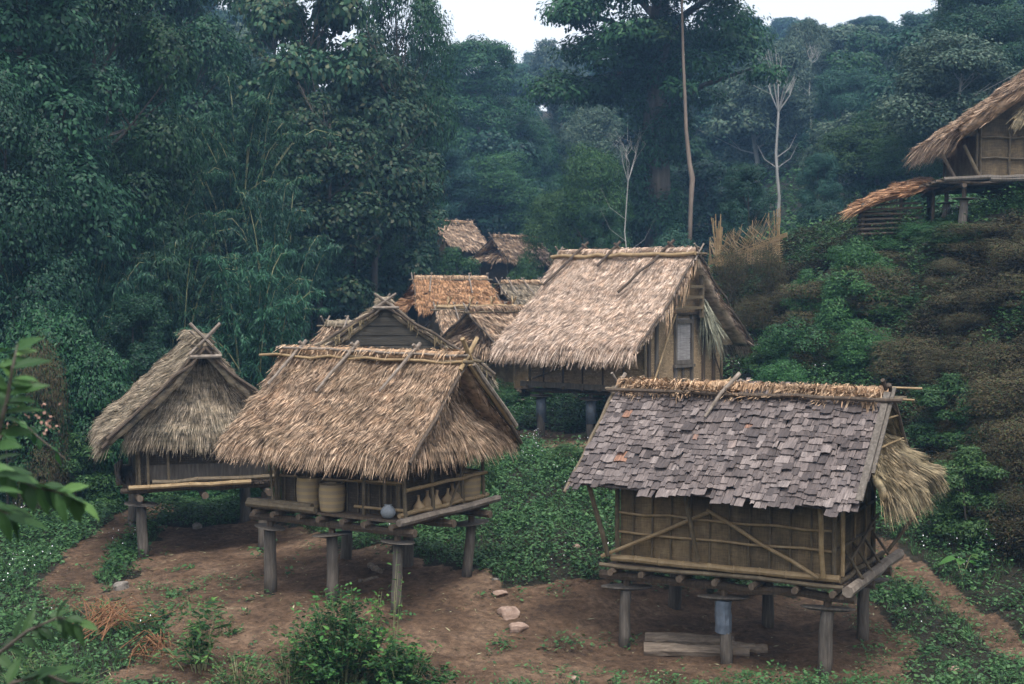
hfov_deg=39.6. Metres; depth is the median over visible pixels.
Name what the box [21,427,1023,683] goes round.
leaf litter
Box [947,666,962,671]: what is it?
stone
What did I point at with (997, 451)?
shrub
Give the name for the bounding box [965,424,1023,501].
shrub
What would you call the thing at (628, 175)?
bare tree
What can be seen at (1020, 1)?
tree
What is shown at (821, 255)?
shrub
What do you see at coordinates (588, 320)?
stilt granary
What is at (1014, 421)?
shrub
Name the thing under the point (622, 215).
tree
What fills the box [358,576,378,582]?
log
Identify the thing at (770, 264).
shrub
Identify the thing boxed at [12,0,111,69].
tree
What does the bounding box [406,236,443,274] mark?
shrub
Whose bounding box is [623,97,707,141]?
tree
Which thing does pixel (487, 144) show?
tree
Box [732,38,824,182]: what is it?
tree
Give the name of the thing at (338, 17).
tree
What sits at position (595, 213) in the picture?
tree
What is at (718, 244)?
strip bundle
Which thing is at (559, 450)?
shrub
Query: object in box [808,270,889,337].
shrub
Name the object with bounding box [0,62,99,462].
tree
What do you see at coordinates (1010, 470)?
shrub
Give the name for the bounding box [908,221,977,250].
shrub
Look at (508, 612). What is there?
stone
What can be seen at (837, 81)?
tree
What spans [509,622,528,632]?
stone
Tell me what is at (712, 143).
tree
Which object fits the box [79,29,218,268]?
tree
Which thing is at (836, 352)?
shrub
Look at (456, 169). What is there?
tree
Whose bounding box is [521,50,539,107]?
tree
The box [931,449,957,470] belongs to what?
shrub
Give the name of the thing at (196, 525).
stone
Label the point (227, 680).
leafy bush
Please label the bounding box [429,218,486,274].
stilt hut
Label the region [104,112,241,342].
tree
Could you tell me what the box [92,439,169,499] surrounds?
shrub
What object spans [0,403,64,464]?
sapling
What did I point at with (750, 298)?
shrub
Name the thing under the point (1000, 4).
tree
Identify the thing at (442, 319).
stilt hut
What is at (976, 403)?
shrub
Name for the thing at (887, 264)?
shrub
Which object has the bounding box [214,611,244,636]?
leafy bush
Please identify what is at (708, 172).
tree
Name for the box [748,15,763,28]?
tree
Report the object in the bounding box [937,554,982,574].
broad leaf plant
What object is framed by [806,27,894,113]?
tree
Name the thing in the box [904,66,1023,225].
stilt house
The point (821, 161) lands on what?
tree
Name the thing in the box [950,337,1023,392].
shrub
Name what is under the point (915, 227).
shrub
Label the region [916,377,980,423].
shrub
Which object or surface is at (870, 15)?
tree
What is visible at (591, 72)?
tree
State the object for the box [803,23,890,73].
tree
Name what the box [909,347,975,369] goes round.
shrub
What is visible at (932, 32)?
tree
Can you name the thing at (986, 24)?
tree
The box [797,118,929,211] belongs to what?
tree
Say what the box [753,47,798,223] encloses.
bare tree
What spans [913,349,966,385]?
shrub
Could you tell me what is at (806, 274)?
shrub
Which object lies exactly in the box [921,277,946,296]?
shrub
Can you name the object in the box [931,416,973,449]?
shrub
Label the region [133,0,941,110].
sky
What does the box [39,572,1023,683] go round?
yard weeds
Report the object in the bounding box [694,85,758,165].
tree
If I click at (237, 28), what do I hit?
tree
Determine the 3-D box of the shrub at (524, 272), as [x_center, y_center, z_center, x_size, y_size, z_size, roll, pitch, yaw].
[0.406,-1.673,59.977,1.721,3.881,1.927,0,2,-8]
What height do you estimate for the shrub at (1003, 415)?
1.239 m
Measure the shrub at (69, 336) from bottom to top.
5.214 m
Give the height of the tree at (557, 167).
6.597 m
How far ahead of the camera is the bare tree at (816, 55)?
95.29 m
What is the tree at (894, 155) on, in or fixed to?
on the ground at (470, 626)
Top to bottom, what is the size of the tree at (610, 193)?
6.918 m
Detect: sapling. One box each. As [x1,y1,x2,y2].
[0,337,50,511]
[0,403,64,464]
[0,462,99,525]
[0,502,48,545]
[0,597,97,672]
[6,656,87,683]
[352,588,390,681]
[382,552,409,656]
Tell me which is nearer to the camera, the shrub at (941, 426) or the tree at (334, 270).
the shrub at (941, 426)
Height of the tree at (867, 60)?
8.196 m
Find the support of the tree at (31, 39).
on the ground at (470, 626)
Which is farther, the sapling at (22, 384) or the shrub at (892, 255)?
the shrub at (892, 255)
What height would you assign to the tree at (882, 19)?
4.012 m
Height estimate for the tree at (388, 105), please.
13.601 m
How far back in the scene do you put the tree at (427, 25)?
59.07 m
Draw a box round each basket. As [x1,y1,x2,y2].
[296,474,322,508]
[319,480,345,512]
[455,468,480,501]
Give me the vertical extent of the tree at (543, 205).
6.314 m
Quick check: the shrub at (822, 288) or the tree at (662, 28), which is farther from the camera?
the tree at (662, 28)
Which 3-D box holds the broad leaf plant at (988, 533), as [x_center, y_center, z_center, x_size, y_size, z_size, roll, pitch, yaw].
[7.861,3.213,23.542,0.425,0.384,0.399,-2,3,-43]
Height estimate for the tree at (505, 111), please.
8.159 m
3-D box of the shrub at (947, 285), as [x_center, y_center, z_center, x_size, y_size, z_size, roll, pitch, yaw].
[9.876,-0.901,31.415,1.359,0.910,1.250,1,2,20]
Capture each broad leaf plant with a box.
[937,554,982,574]
[942,519,964,541]
[978,523,994,543]
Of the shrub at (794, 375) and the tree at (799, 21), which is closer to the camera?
the shrub at (794, 375)
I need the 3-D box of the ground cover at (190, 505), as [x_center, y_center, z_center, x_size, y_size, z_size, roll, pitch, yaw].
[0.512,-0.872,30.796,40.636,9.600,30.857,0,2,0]
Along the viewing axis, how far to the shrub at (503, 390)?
37.90 m
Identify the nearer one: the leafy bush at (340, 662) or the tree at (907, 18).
the leafy bush at (340, 662)
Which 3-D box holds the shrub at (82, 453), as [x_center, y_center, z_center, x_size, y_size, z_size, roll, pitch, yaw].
[-9.095,2.937,29.746,1.981,2.228,2.218,-1,2,-18]
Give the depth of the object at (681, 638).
20.06 m
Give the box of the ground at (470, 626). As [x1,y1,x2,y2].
[0,86,1023,683]
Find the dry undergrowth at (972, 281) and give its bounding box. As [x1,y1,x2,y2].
[711,192,1023,565]
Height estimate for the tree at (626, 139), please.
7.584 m
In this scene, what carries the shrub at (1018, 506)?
on the ground at (470, 626)
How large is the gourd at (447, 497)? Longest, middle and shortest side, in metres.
0.279 x 0.198 x 0.198 m
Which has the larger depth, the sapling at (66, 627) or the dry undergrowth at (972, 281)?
the dry undergrowth at (972, 281)
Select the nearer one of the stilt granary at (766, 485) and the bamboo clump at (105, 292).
the stilt granary at (766, 485)
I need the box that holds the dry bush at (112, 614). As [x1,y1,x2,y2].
[65,591,183,675]
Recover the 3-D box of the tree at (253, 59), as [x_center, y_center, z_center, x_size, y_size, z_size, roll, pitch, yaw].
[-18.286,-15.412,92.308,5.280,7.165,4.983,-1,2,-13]
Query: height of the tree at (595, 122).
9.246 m
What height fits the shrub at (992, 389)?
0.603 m
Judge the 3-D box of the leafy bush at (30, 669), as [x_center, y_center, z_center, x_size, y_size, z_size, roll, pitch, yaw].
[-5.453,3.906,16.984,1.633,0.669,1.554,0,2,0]
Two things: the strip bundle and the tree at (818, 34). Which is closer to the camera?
the strip bundle
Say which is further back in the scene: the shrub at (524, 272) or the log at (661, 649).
the shrub at (524, 272)
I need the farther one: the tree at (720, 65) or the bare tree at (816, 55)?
the tree at (720, 65)
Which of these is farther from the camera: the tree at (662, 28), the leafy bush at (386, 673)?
the tree at (662, 28)
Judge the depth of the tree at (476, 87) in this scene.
89.89 m
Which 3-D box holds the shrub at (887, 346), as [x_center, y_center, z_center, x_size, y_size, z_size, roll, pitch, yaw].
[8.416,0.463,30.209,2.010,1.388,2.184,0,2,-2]
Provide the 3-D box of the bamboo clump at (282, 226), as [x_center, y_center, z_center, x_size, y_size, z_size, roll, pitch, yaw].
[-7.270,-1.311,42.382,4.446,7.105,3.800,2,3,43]
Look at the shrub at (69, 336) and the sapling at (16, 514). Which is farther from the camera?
the shrub at (69, 336)
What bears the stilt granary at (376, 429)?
on the ground at (470, 626)
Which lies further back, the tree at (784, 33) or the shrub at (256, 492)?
the tree at (784, 33)
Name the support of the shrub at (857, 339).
on the ground at (470, 626)
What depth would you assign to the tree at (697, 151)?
81.59 m
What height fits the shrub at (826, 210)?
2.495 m
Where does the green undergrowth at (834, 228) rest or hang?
on the ground at (470, 626)
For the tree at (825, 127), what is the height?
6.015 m
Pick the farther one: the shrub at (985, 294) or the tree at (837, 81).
the tree at (837, 81)
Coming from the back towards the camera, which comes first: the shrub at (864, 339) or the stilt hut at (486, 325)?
the stilt hut at (486, 325)
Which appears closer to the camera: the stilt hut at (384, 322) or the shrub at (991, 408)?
the shrub at (991, 408)
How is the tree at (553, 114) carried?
on the ground at (470, 626)
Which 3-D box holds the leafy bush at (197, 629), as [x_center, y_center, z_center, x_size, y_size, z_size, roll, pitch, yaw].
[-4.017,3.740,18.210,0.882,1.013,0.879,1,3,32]
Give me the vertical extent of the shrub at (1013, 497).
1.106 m
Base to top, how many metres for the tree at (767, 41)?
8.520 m
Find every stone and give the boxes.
[113,581,128,590]
[192,522,201,528]
[492,590,507,596]
[497,606,519,619]
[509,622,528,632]
[571,675,579,682]
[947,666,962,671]
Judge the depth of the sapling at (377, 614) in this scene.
17.84 m
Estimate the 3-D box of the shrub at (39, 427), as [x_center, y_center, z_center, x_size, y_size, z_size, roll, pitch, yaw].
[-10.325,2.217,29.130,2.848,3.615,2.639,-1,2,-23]
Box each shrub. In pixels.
[0,294,117,496]
[0,368,79,505]
[10,328,72,518]
[42,430,125,517]
[43,332,145,499]
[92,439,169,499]
[172,489,233,501]
[220,487,273,507]
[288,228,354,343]
[346,238,429,308]
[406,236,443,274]
[433,245,481,275]
[465,448,504,489]
[488,372,521,414]
[505,257,536,279]
[522,387,567,402]
[536,442,583,475]
[646,222,704,259]
[711,241,751,336]
[731,291,774,331]
[737,339,780,372]
[744,240,789,331]
[751,313,835,381]
[753,354,809,383]
[764,276,837,331]
[770,287,793,303]
[779,268,826,320]
[785,328,838,375]
[790,199,844,231]
[802,238,851,260]
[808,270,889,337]
[813,278,835,303]
[814,343,876,367]
[817,227,896,299]
[832,317,900,369]
[832,326,897,360]
[833,341,855,369]
[837,262,923,317]
[848,291,918,319]
[854,249,914,265]
[857,259,903,295]
[865,333,953,384]
[866,234,911,257]
[897,218,938,238]
[905,371,984,449]
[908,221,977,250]
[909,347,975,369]
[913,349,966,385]
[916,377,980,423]
[918,289,1000,329]
[919,444,1012,542]
[920,256,972,289]
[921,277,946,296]
[929,219,1021,253]
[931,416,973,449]
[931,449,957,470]
[934,282,984,311]
[939,310,993,347]
[941,283,1023,307]
[946,362,1023,427]
[949,393,999,443]
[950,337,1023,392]
[953,413,1023,486]
[955,384,1019,423]
[957,382,1023,407]
[957,388,1023,435]
[957,448,1023,495]
[962,386,1023,434]
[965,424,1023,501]
[966,434,1023,501]
[969,330,992,348]
[971,474,1023,496]
[974,235,1023,295]
[977,488,1023,542]
[1004,491,1023,523]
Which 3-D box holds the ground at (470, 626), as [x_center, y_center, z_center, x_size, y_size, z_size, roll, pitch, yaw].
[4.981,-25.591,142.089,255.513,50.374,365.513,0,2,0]
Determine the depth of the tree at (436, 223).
57.35 m
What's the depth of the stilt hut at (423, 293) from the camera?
50.06 m
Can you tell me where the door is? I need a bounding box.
[677,318,691,364]
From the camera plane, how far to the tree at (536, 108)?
142.74 m
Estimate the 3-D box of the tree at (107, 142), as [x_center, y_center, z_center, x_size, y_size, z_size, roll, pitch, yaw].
[-11.950,-2.316,37.929,3.591,9.254,3.316,0,2,-6]
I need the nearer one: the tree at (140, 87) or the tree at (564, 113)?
the tree at (140, 87)
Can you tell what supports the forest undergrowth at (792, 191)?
on the ground at (470, 626)
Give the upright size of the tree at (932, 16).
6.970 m
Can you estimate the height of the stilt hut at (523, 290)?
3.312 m
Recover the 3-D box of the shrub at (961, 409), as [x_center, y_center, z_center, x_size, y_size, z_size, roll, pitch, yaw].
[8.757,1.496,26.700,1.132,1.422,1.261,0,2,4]
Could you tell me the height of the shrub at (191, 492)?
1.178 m
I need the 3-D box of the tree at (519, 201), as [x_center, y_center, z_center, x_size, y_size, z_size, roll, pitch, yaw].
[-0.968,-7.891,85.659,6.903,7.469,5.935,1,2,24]
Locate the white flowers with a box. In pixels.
[3,202,1005,621]
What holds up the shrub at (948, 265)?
on the ground at (470, 626)
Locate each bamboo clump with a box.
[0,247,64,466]
[58,203,160,419]
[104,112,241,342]
[108,220,250,375]
[125,67,341,357]
[174,241,333,390]
[209,179,347,367]
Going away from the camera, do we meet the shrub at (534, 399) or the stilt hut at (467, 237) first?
the shrub at (534, 399)
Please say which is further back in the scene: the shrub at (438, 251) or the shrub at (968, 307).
the shrub at (438, 251)
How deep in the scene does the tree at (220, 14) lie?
131.19 m
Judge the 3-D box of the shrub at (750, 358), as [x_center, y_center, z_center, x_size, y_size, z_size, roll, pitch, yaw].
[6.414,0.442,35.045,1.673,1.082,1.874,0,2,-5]
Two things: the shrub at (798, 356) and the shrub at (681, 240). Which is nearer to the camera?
the shrub at (798, 356)
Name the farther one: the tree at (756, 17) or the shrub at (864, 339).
the tree at (756, 17)
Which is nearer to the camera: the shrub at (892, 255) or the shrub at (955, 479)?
the shrub at (955, 479)
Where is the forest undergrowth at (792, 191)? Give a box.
[0,7,1005,478]
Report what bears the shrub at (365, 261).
on the ground at (470, 626)
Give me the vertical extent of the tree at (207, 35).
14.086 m
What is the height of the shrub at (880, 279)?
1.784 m
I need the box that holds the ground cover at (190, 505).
[0,195,1023,683]
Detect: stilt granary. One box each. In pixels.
[85,322,273,557]
[208,336,522,615]
[487,239,754,438]
[563,372,951,675]
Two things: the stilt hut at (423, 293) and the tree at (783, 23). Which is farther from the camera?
the tree at (783, 23)
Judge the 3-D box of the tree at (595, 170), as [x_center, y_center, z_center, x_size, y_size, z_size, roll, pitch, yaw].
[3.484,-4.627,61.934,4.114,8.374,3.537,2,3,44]
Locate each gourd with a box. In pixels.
[413,495,424,508]
[421,490,430,511]
[435,490,441,504]
[441,488,451,503]
[449,483,460,504]
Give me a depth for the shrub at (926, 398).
27.06 m
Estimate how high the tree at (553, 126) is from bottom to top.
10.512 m
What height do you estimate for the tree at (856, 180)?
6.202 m
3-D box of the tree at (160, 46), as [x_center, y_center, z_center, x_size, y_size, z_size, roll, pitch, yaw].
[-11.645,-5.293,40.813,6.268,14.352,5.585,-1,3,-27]
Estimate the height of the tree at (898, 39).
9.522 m
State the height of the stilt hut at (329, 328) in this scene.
3.818 m
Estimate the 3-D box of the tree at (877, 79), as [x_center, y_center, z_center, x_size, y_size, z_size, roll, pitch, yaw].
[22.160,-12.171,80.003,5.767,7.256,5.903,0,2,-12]
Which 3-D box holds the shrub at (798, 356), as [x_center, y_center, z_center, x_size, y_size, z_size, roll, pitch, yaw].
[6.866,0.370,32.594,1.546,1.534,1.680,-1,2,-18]
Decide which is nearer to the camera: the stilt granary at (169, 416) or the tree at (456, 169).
the stilt granary at (169, 416)
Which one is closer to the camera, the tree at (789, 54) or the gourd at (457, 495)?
the gourd at (457, 495)
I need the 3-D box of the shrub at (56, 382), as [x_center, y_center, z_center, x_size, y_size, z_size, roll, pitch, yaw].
[-9.465,2.180,28.677,1.302,5.172,1.415,-1,3,-31]
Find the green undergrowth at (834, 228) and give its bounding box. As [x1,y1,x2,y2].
[712,174,1023,490]
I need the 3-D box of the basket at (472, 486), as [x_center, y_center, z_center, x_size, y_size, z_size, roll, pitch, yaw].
[-0.729,2.231,22.132,0.500,0.472,0.495,-1,2,-17]
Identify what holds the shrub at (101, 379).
on the ground at (470, 626)
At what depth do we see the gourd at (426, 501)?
21.06 m
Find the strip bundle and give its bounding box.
[711,214,722,265]
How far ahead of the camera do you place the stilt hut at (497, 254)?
69.48 m
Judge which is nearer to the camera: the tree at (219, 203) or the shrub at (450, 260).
the tree at (219, 203)
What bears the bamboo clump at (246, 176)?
on the ground at (470, 626)
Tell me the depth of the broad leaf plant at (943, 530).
24.13 m
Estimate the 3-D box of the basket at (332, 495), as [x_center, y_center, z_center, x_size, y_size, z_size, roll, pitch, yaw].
[-2.665,2.292,21.080,0.400,0.432,0.396,-1,2,-17]
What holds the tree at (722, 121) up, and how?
on the ground at (470, 626)
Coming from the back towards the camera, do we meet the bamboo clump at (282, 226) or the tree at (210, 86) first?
the tree at (210, 86)
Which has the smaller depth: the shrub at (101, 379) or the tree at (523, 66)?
the shrub at (101, 379)
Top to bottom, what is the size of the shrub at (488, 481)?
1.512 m
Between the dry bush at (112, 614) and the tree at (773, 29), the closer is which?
the dry bush at (112, 614)
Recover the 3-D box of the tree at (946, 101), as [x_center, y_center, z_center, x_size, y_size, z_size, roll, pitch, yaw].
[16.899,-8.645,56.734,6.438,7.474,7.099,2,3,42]
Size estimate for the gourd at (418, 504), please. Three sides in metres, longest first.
0.264 x 0.187 x 0.187 m
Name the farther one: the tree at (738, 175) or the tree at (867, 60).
the tree at (867, 60)
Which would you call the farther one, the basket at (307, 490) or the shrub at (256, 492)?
the shrub at (256, 492)
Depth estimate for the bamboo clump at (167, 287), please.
37.48 m
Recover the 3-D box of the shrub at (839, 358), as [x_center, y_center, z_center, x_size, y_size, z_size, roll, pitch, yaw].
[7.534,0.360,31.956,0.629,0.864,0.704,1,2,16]
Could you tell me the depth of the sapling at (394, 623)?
18.03 m
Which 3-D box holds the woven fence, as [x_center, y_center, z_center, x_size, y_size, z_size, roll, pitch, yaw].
[6.506,-2.903,39.460,0.092,1.632,3.060,-2,3,-35]
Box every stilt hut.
[309,315,352,345]
[312,292,499,392]
[393,272,511,326]
[424,296,522,336]
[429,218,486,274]
[442,303,537,405]
[470,232,553,285]
[493,277,543,304]
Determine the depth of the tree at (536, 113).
130.95 m
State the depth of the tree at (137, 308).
34.25 m
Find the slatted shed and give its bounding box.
[838,176,939,244]
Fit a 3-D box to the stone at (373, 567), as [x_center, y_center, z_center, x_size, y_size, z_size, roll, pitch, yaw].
[-2.182,3.600,22.669,0.120,0.134,0.370,-2,3,-38]
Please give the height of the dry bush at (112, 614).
0.615 m
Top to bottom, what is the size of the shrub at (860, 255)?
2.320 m
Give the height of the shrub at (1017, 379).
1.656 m
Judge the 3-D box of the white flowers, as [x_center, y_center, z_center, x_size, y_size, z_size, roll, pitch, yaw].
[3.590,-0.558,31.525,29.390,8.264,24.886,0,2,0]
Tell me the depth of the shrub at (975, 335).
29.27 m
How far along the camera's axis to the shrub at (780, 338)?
32.18 m
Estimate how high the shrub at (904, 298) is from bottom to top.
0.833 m
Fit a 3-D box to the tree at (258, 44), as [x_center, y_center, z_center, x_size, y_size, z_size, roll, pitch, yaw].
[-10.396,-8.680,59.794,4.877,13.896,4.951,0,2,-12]
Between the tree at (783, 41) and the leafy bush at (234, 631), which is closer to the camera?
the leafy bush at (234, 631)
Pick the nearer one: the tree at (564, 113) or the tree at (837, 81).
the tree at (837, 81)
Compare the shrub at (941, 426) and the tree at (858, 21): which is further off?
the tree at (858, 21)
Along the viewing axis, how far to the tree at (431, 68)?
94.43 m
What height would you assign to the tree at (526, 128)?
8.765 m
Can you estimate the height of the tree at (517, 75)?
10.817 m
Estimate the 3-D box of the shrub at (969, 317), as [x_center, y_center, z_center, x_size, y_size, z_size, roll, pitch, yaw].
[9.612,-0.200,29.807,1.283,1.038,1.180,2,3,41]
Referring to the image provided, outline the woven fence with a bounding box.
[708,206,786,266]
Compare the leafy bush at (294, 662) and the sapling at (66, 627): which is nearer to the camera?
the sapling at (66, 627)
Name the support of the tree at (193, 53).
on the ground at (470, 626)
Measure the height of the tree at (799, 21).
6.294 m
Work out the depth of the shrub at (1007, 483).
24.35 m
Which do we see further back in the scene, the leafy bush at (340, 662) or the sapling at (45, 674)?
the leafy bush at (340, 662)
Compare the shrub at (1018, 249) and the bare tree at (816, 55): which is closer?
the shrub at (1018, 249)
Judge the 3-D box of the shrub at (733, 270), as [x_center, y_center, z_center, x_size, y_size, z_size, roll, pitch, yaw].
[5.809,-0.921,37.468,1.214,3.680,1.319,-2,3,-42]
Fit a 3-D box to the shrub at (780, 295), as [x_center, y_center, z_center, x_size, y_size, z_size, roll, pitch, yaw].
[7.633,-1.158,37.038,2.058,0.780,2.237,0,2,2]
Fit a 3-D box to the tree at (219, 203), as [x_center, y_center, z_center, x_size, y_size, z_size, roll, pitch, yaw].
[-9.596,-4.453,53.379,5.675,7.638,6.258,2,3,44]
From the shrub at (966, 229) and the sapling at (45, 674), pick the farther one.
the shrub at (966, 229)
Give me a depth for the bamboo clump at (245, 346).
37.12 m
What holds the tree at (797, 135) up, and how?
on the ground at (470, 626)
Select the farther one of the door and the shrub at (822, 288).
the shrub at (822, 288)
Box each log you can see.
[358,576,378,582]
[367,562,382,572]
[644,642,749,656]
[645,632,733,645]
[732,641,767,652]
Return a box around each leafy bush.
[0,649,116,683]
[153,595,230,674]
[202,652,278,683]
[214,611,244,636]
[257,619,321,683]
[289,582,416,683]
[363,634,460,683]
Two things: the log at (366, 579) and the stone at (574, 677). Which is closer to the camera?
the stone at (574, 677)
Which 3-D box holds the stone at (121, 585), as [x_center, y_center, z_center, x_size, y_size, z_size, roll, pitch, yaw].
[-6.307,3.942,22.890,0.259,0.185,0.344,0,2,9]
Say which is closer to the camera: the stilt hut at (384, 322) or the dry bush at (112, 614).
the dry bush at (112, 614)
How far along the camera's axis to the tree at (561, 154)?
100.42 m
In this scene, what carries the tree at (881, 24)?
on the ground at (470, 626)
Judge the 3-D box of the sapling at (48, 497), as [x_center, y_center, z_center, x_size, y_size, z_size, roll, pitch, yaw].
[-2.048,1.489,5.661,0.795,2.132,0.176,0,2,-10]
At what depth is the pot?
20.35 m
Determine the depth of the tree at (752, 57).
117.77 m
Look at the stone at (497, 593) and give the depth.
21.39 m
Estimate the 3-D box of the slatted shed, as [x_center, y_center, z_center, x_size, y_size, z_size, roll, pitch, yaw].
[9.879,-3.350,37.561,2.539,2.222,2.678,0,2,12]
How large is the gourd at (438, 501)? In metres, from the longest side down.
0.294 x 0.209 x 0.209 m
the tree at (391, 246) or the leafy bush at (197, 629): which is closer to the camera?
the leafy bush at (197, 629)
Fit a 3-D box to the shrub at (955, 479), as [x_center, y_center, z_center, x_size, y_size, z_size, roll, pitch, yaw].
[7.817,2.707,24.319,1.678,1.938,1.879,2,3,34]
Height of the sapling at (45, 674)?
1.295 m
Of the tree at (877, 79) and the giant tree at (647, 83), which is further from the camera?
the tree at (877, 79)
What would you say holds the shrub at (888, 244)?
on the ground at (470, 626)
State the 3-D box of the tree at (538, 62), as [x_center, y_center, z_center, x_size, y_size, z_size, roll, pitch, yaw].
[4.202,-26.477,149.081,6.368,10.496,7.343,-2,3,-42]
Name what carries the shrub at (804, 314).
on the ground at (470, 626)
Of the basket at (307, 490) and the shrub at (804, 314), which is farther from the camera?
the shrub at (804, 314)
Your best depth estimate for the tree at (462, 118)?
99.41 m
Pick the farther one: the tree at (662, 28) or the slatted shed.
the tree at (662, 28)
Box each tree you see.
[0,0,150,298]
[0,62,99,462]
[7,88,133,316]
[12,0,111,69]
[24,0,213,312]
[77,47,221,291]
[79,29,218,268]
[93,290,175,401]
[95,0,265,211]
[168,25,217,116]
[181,0,220,23]
[182,18,219,92]
[184,131,278,250]
[210,0,312,266]
[211,52,262,95]
[213,7,265,49]
[224,21,272,61]
[234,0,383,336]
[266,64,394,333]
[310,17,453,307]
[322,195,406,291]
[354,0,462,239]
[377,130,451,313]
[403,48,456,141]
[411,145,480,222]
[425,94,474,138]
[427,33,539,170]
[433,125,552,241]
[446,150,544,236]
[488,99,529,140]
[489,66,544,114]
[494,65,539,124]
[495,62,532,72]
[502,113,565,192]
[507,139,571,207]
[513,0,799,263]
[516,95,542,119]
[517,186,594,279]
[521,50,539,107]
[524,71,577,140]
[528,37,584,118]
[544,141,635,267]
[545,105,562,125]
[549,99,631,174]
[556,101,628,184]
[558,132,619,162]
[575,173,626,248]
[577,202,628,249]
[588,58,623,84]
[591,161,675,241]
[600,124,653,247]
[605,107,639,164]
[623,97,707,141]
[636,0,744,239]
[669,129,713,201]
[671,156,773,257]
[692,72,736,147]
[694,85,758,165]
[698,52,738,73]
[698,62,815,181]
[713,161,776,249]
[720,29,774,73]
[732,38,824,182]
[735,41,769,71]
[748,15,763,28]
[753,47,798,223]
[756,22,776,38]
[757,82,823,143]
[770,16,797,42]
[772,34,805,57]
[778,28,787,37]
[784,14,834,147]
[785,17,819,34]
[793,110,867,212]
[794,152,846,218]
[796,66,879,188]
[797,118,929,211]
[798,36,820,128]
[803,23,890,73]
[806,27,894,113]
[821,50,883,125]
[832,104,908,206]
[844,16,878,27]
[856,14,885,26]
[856,17,886,25]
[856,20,897,34]
[857,16,949,112]
[862,129,945,203]
[863,67,906,100]
[864,28,1021,199]
[881,11,930,37]
[905,25,1014,200]
[916,1,1023,135]
[920,0,1023,93]
[928,5,972,22]
[1009,0,1023,15]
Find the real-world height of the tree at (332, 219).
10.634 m
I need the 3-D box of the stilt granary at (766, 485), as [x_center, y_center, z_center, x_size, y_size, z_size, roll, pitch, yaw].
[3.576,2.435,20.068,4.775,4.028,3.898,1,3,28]
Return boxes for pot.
[380,504,395,518]

